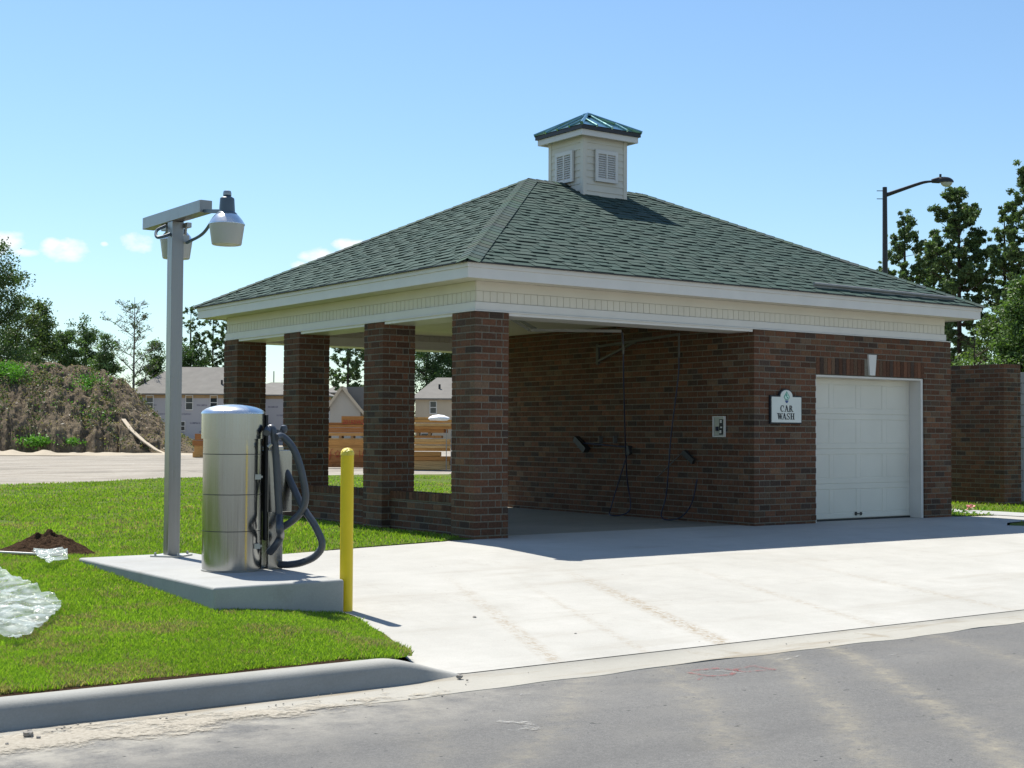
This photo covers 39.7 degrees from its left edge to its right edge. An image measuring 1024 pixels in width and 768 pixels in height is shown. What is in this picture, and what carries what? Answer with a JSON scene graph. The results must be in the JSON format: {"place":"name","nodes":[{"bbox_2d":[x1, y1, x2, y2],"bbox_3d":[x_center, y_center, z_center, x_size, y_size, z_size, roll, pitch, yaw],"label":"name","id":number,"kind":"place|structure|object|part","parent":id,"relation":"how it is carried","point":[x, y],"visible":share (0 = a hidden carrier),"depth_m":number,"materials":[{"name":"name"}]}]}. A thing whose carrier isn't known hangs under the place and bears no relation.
{"place":"outdoors","nodes":[
{"label":"outdoors","id":0,"kind":"place"},
{"bbox_2d":[329,385,338,394],"bbox_3d":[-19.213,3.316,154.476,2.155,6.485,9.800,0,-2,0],"label":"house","id":1,"kind":"structure","parent":0,"point":[332,391],"depth_m":150.23,"materials":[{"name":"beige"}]},
{"bbox_2d":[329,386,363,439],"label":"gabled house","id":2,"kind":"structure","parent":0,"point":[346,401],"depth_m":118.00,"materials":[{"name":"beige paint"}]},
{"bbox_2d":[414,378,451,444],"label":"house","id":3,"kind":"structure","parent":0,"point":[434,397],"depth_m":124.01,"materials":[{"name":"beige"}]},
{"bbox_2d":[429,401,436,413],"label":"window","id":4,"kind":"structure","parent":3,"relation":"in","point":[433,404],"depth_m":123.97,"materials":[{"name":"white metal"}]},
{"bbox_2d":[0,623,1023,767],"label":"road","id":5,"kind":"structure","parent":0,"point":[951,700],"depth_m":7.10,"materials":[{"name":"grey asphalt"}]},
{"bbox_2d":[0,610,1023,737],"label":"gutter","id":6,"kind":"object","parent":5,"relation":"on","point":[493,679],"visible":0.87,"depth_m":8.91,"materials":[{"name":"concrete"}]},
{"bbox_2d":[0,690,442,753],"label":"drifted sand","id":7,"kind":"structure","parent":6,"relation":"on","point":[76,735],"depth_m":7.01,"materials":[{"name":"beige sand"}]},
{"bbox_2d":[23,729,33,736],"bbox_3d":[-2.338,1.689,6.849,0.053,0.040,0.049,0,-2,3],"label":"stone","id":8,"kind":"object","parent":7,"relation":"on","point":[28,733],"visible":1,"depth_m":6.83,"materials":[{"name":"grey stone"}]},
{"bbox_2d":[0,444,1023,671],"bbox_3d":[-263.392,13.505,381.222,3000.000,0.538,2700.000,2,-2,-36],"label":"ground","id":9,"kind":"structure","parent":0,"point":[26,469],"depth_m":45.43,"materials":[{"name":"grey concrete"}]},
{"bbox_2d":[0,237,54,364],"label":"broadleaf tree","id":10,"kind":"object","parent":9,"relation":"on","point":[9,352],"visible":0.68,"depth_m":95.87,"materials":[{"name":"green plant"}]},
{"bbox_2d":[0,291,56,365],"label":"broadleaf tree","id":11,"kind":"object","parent":9,"relation":"on","point":[31,317],"visible":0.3,"depth_m":100.33,"materials":[{"name":"green plant"}]},
{"bbox_2d":[22,296,67,363],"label":"broadleaf tree","id":12,"kind":"object","parent":9,"relation":"on","point":[49,324],"visible":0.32,"depth_m":103.96,"materials":[{"name":"green plant"}]},
{"bbox_2d":[49,319,89,366],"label":"broadleaf tree","id":13,"kind":"object","parent":9,"relation":"on","point":[71,354],"visible":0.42,"depth_m":131.85,"materials":[{"name":"green plant"}]},
{"bbox_2d":[71,313,105,367],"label":"broadleaf tree","id":14,"kind":"object","parent":9,"relation":"on","point":[89,336],"visible":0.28,"depth_m":135.05,"materials":[{"name":"green plant"}]},
{"bbox_2d":[0,450,192,455],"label":"sand berm","id":15,"kind":"structure","parent":9,"relation":"on","point":[15,452],"depth_m":75.34,"materials":[{"name":"beige sand"}]},
{"bbox_2d":[0,361,193,452],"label":"earth heap","id":16,"kind":"object","parent":9,"relation":"on","point":[94,440],"visible":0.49,"depth_m":82.29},
{"bbox_2d":[121,419,164,452],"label":"bent board","id":17,"kind":"object","parent":16,"relation":"on","point":[135,433],"visible":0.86,"depth_m":80.66,"materials":[{"name":"beige wood"}]},
{"bbox_2d":[0,359,194,450],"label":"weeds","id":18,"kind":"object","parent":9,"relation":"on","point":[11,368],"visible":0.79,"depth_m":83.80,"materials":[{"name":"green plant"}]},
{"bbox_2d":[87,332,126,376],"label":"broadleaf tree","id":19,"kind":"object","parent":9,"relation":"on","point":[103,359],"visible":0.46,"depth_m":129.90,"materials":[{"name":"green plant"}]},
{"bbox_2d":[92,299,161,388],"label":"bare tree","id":20,"kind":"object","parent":9,"relation":"on","point":[136,339],"visible":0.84,"depth_m":140.07,"materials":[{"name":"green plant"}]},
{"bbox_2d":[135,337,165,386],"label":"broadleaf tree","id":21,"kind":"object","parent":9,"relation":"on","point":[157,359],"visible":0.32,"depth_m":149.91,"materials":[{"name":"green plant"}]},
{"bbox_2d":[134,367,223,438],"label":"house","id":22,"kind":"structure","parent":9,"relation":"on","point":[202,388],"depth_m":133.02,"materials":[{"name":"grey"}]},
{"bbox_2d":[146,395,153,409],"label":"window","id":23,"kind":"structure","parent":22,"relation":"in","point":[150,401],"depth_m":133.00,"materials":[{"name":"white metal"}]},
{"bbox_2d":[181,421,184,430],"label":"window","id":24,"kind":"structure","parent":22,"relation":"in","point":[182,422],"depth_m":132.93,"materials":[{"name":"white metal"}]},
{"bbox_2d":[185,395,192,409],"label":"window","id":25,"kind":"structure","parent":22,"relation":"in","point":[188,401],"depth_m":132.98,"materials":[{"name":"white metal"}]},
{"bbox_2d":[210,395,217,406],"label":"window","id":26,"kind":"structure","parent":22,"relation":"in","point":[213,401],"depth_m":133.00,"materials":[{"name":"white metal"}]},
{"bbox_2d":[161,342,216,370],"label":"broadleaf tree","id":27,"kind":"object","parent":9,"relation":"on","point":[190,355],"visible":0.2,"depth_m":147.90,"materials":[{"name":"green plant"}]},
{"bbox_2d":[192,434,202,456],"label":"lumber stack","id":28,"kind":"object","parent":9,"relation":"on","point":[197,443],"visible":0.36,"depth_m":67.95,"materials":[{"name":"brown wood"}]},
{"bbox_2d":[182,305,212,366],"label":"pine tree","id":29,"kind":"object","parent":9,"relation":"on","point":[196,333],"visible":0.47,"depth_m":150.03,"materials":[{"name":"green plant"}]},
{"bbox_2d":[198,320,224,366],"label":"pine tree","id":30,"kind":"object","parent":9,"relation":"on","point":[210,335],"visible":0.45,"depth_m":151.83,"materials":[{"name":"green plant"}]},
{"bbox_2d":[211,321,226,366],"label":"pine tree","id":31,"kind":"object","parent":9,"relation":"on","point":[223,326],"visible":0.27,"depth_m":149.71,"materials":[{"name":"green plant"}]},
{"bbox_2d":[265,382,333,444],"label":"house","id":32,"kind":"structure","parent":9,"relation":"on","point":[274,401],"depth_m":139.00,"materials":[{"name":"grey"}]},
{"bbox_2d":[328,416,363,466],"bbox_3d":[-5.659,2.031,49.877,1.999,1.786,0.904,0,-2,0],"label":"lumber stack","id":33,"kind":"object","parent":9,"relation":"on","point":[353,443],"visible":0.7,"depth_m":49.48,"materials":[{"name":"brown wood"}]},
{"bbox_2d":[329,348,364,400],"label":"pine tree","id":34,"kind":"object","parent":9,"relation":"on","point":[351,371],"visible":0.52,"depth_m":131.72,"materials":[{"name":"green plant"}]},
{"bbox_2d":[351,354,363,386],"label":"pine tree","id":35,"kind":"object","parent":9,"relation":"on","point":[358,356],"visible":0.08,"depth_m":150.22,"materials":[{"name":"green plant"}]},
{"bbox_2d":[414,417,451,470],"bbox_3d":[-2.779,1.978,46.862,1.851,1.750,0.934,0,-2,0],"label":"lumber stack","id":36,"kind":"object","parent":9,"relation":"on","point":[430,461],"visible":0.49,"depth_m":46.48,"materials":[{"name":"brown wood"}]},
{"bbox_2d":[428,415,449,420],"bbox_3d":[-2.395,1.111,46.611,0.708,0.214,0.606,0,-2,13],"label":"white sack","id":37,"kind":"object","parent":36,"relation":"on","point":[438,418],"visible":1,"depth_m":46.38,"materials":[{"name":"white plastic"}]},
{"bbox_2d":[414,351,451,392],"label":"broadleaf tree","id":38,"kind":"object","parent":9,"relation":"on","point":[422,356],"visible":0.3,"depth_m":149.12,"materials":[{"name":"green plant"}]},
{"bbox_2d":[424,352,451,382],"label":"broadleaf tree","id":39,"kind":"object","parent":9,"relation":"on","point":[447,369],"visible":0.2,"depth_m":149.11,"materials":[{"name":"green plant"}]},
{"bbox_2d":[879,208,935,285],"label":"pine tree","id":40,"kind":"object","parent":9,"relation":"on","point":[900,248],"visible":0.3,"depth_m":100.07,"materials":[{"name":"green plant"}]},
{"bbox_2d":[919,228,956,346],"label":"pine tree","id":41,"kind":"object","parent":9,"relation":"on","point":[932,233],"visible":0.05,"depth_m":104.14,"materials":[{"name":"green plant"}]},
{"bbox_2d":[914,186,1003,364],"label":"pine tree","id":42,"kind":"object","parent":9,"relation":"on","point":[968,274],"visible":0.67,"depth_m":95.86,"materials":[{"name":"green plant"}]},
{"bbox_2d":[979,205,1020,321],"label":"pine tree","id":43,"kind":"object","parent":9,"relation":"on","point":[1002,212],"visible":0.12,"depth_m":98.26,"materials":[{"name":"green plant"}]},
{"bbox_2d":[982,159,1023,357],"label":"pine tree","id":44,"kind":"object","parent":9,"relation":"on","point":[1015,252],"visible":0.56,"depth_m":92.59,"materials":[{"name":"green plant"}]},
{"bbox_2d":[0,473,1023,694],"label":"lawn","id":45,"kind":"structure","parent":0,"point":[361,476],"depth_m":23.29,"materials":[{"name":"plant"}]},
{"bbox_2d":[0,567,60,637],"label":"plastic sheet","id":46,"kind":"object","parent":45,"relation":"on","point":[27,621],"visible":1,"depth_m":9.51,"materials":[{"name":"white"}]},
{"bbox_2d":[0,551,62,555],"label":"thin pole","id":47,"kind":"object","parent":45,"relation":"on","point":[11,552],"visible":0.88,"depth_m":12.80,"materials":[{"name":"white metal"}]},
{"bbox_2d":[0,529,98,555],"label":"soil mound","id":48,"kind":"object","parent":45,"relation":"on","point":[49,539],"visible":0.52,"depth_m":13.24,"materials":[{"name":"brown soil"}]},
{"bbox_2d":[34,547,67,562],"bbox_3d":[-4.042,1.483,12.453,0.461,0.094,1.285,2,-2,-36],"label":"plastic sheet","id":49,"kind":"object","parent":45,"relation":"on","point":[46,552],"visible":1,"depth_m":12.54,"materials":[{"name":"white"}]},
{"bbox_2d":[0,658,350,696],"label":"soil strip","id":50,"kind":"object","parent":45,"relation":"on","point":[149,679],"visible":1,"depth_m":7.76,"materials":[{"name":"brown soil"}]},
{"bbox_2d":[79,553,342,612],"bbox_3d":[-2.529,1.703,11.528,1.050,0.414,2.870,2,-2,-36],"label":"concrete pad","id":51,"kind":"object","parent":45,"relation":"on","point":[186,577],"visible":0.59,"depth_m":10.60,"materials":[{"name":"grey concrete"}]},
{"bbox_2d":[143,190,244,557],"bbox_3d":[-2.815,-0.050,12.445,0.469,3.151,1.899,2,-2,-36],"label":"lamp post","id":52,"kind":"object","parent":51,"relation":"on","point":[226,225],"visible":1,"depth_m":12.60,"materials":[{"name":"metal"}]},
{"bbox_2d":[201,404,325,572],"bbox_3d":[-2.003,0.830,11.400,0.994,1.328,0.573,1,-2,-11],"label":"vacuum cleaner","id":53,"kind":"object","parent":51,"relation":"on","point":[250,488],"visible":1,"depth_m":11.23,"materials":[{"name":"silver metal"}]},
{"bbox_2d":[0,658,482,730],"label":"kerb","id":54,"kind":"structure","parent":45,"relation":"on","point":[59,707],"depth_m":7.65,"materials":[{"name":"concrete"}]},
{"bbox_2d":[340,448,353,611],"bbox_3d":[-1.262,1.139,10.819,0.106,1.304,0.105,2,-2,-36],"label":"bollard","id":55,"kind":"object","parent":45,"relation":"on","point":[346,513],"visible":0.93,"depth_m":10.78,"materials":[{"name":"yellow metal"}]},
{"bbox_2d":[193,112,984,546],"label":"car wash building","id":56,"kind":"structure","parent":45,"relation":"on","point":[581,238],"depth_m":19.86,"materials":[{"name":"brick"}]},
{"bbox_2d":[511,320,630,515],"bbox_3d":[1.123,0.476,19.571,1.335,2.836,2.818,-1,-3,39],"label":"spray boom","id":57,"kind":"object","parent":56,"relation":"attached to","point":[534,329],"visible":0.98,"depth_m":19.01,"materials":[{"name":"grey metal"}]},
{"bbox_2d":[573,436,624,452],"bbox_3d":[1.352,0.916,21.419,0.114,0.257,1.237,2,-3,-38],"label":"foam brush","id":58,"kind":"object","parent":56,"relation":"attached to","point":[581,444],"visible":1,"depth_m":21.66,"materials":[{"name":"black plastic"}]},
{"bbox_2d":[626,446,631,454],"bbox_3d":[1.732,0.980,20.884,0.085,0.140,0.102,2,-2,-36],"label":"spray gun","id":59,"kind":"object","parent":56,"relation":"attached to","point":[628,450],"visible":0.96,"depth_m":20.86,"materials":[{"name":"black plastic"}]},
{"bbox_2d":[596,333,697,520],"bbox_3d":[1.817,0.634,20.551,0.299,2.616,2.320,2,-2,-34],"label":"spray boom","id":60,"kind":"object","parent":56,"relation":"attached to","point":[599,346],"visible":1,"depth_m":20.00,"materials":[{"name":"metal"}]},
{"bbox_2d":[656,450,695,477],"bbox_3d":[2.323,1.137,20.056,0.085,0.409,0.805,2,-2,-36],"label":"spray gun","id":61,"kind":"object","parent":56,"relation":"attached to","point":[688,456],"visible":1,"depth_m":19.84,"materials":[{"name":"black plastic"}]},
{"bbox_2d":[712,416,725,436],"bbox_3d":[2.832,0.584,19.427,0.050,0.284,0.230,2,-2,-36],"label":"control box","id":62,"kind":"object","parent":56,"relation":"attached to","point":[718,426],"visible":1,"depth_m":19.42,"materials":[{"name":"white metal"}]},
{"bbox_2d":[769,389,801,423],"bbox_3d":[3.717,0.302,19.238,0.606,0.476,0.045,2,-2,-36],"label":"wall sign","id":63,"kind":"object","parent":56,"relation":"attached to","point":[785,406],"visible":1,"depth_m":19.21,"materials":[{"name":"white metal"}]},
{"bbox_3d":[4.992,0.940,20.479,2.290,2.027,0.070,2,-2,-36],"label":"garage door","id":64,"kind":"part","parent":56,"relation":"part of","materials":[{"name":"white paint"}]},
{"bbox_2d":[877,174,953,273],"bbox_3d":[12.001,-1.754,42.090,2.300,9.020,0.253,0,-2,0],"label":"street lamp","id":65,"kind":"object","parent":45,"relation":"on","point":[946,181],"visible":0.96,"depth_m":42.16,"materials":[{"name":"black metal"}]},
{"bbox_2d":[951,506,989,515],"bbox_3d":[6.034,1.998,22.942,0.819,0.186,3.561,2,-2,-36],"label":"weed patch","id":66,"kind":"object","parent":45,"relation":"on","point":[963,510],"visible":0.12,"depth_m":21.78,"materials":[{"name":"green plant"}]},
{"bbox_2d":[950,333,1010,365],"bbox_3d":[16.893,0.632,51.984,2.953,4.996,2.881,0,-2,19],"label":"broadleaf tree","id":67,"kind":"object","parent":45,"relation":"on","point":[961,362],"visible":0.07,"depth_m":52.12,"materials":[{"name":"green plant"}]},
{"bbox_2d":[950,364,1020,504],"bbox_3d":[7.458,1.003,26.777,0.493,2.586,4.603,2,-2,-36],"label":"brick enclosure","id":68,"kind":"object","parent":45,"relation":"on","point":[985,435],"visible":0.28,"depth_m":25.07,"materials":[{"name":"brown brick"}]},
{"bbox_2d":[955,303,1021,363],"bbox_3d":[19.753,-0.037,58.264,3.960,6.805,3.779,0,-2,1],"label":"broadleaf tree","id":69,"kind":"object","parent":45,"relation":"on","point":[985,327],"visible":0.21,"depth_m":58.36,"materials":[{"name":"green plant"}]},
{"bbox_2d":[983,271,1023,448],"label":"broadleaf tree","id":70,"kind":"object","parent":45,"relation":"on","point":[1010,350],"visible":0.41,"depth_m":53.95,"materials":[{"name":"green plant"}]},
{"bbox_2d":[1010,522,1023,525],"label":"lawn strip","id":71,"kind":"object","parent":45,"relation":"on","point":[1018,524],"visible":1,"depth_m":19.97,"materials":[{"name":"plant"}]},
{"bbox_2d":[1020,372,1023,500],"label":"block wall","id":72,"kind":"structure","parent":45,"relation":"on","point":[1022,433],"depth_m":26.00,"materials":[{"name":"brown brick"}]},
{"bbox_2d":[0,0,1023,411],"label":"sky","id":73,"kind":"structure","parent":0,"point":[329,126],"materials":[{"name":"blue"}]},
{"bbox_2d":[428,507,733,542],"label":"bay floor","id":74,"kind":"structure","parent":0,"point":[523,521],"depth_m":19.35,"materials":[{"name":"concrete"}]},
{"bbox_2d":[282,515,1023,672],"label":"driveway","id":75,"kind":"structure","parent":0,"point":[533,599],"depth_m":12.78,"materials":[{"name":"concrete"}]},
{"bbox_2d":[813,282,955,300],"bbox_3d":[5.375,-1.317,20.290,3.021,0.088,0.042,2,-2,-35],"label":"trim length","id":76,"kind":"object","parent":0,"point":[861,289],"depth_m":20.19,"materials":[{"name":"grey metal"}]},
{"bbox_2d":[954,509,1023,515],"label":"sidewalk","id":77,"kind":"structure","parent":0,"point":[1002,513],"depth_m":22.37,"materials":[{"name":"concrete"}]}
]}

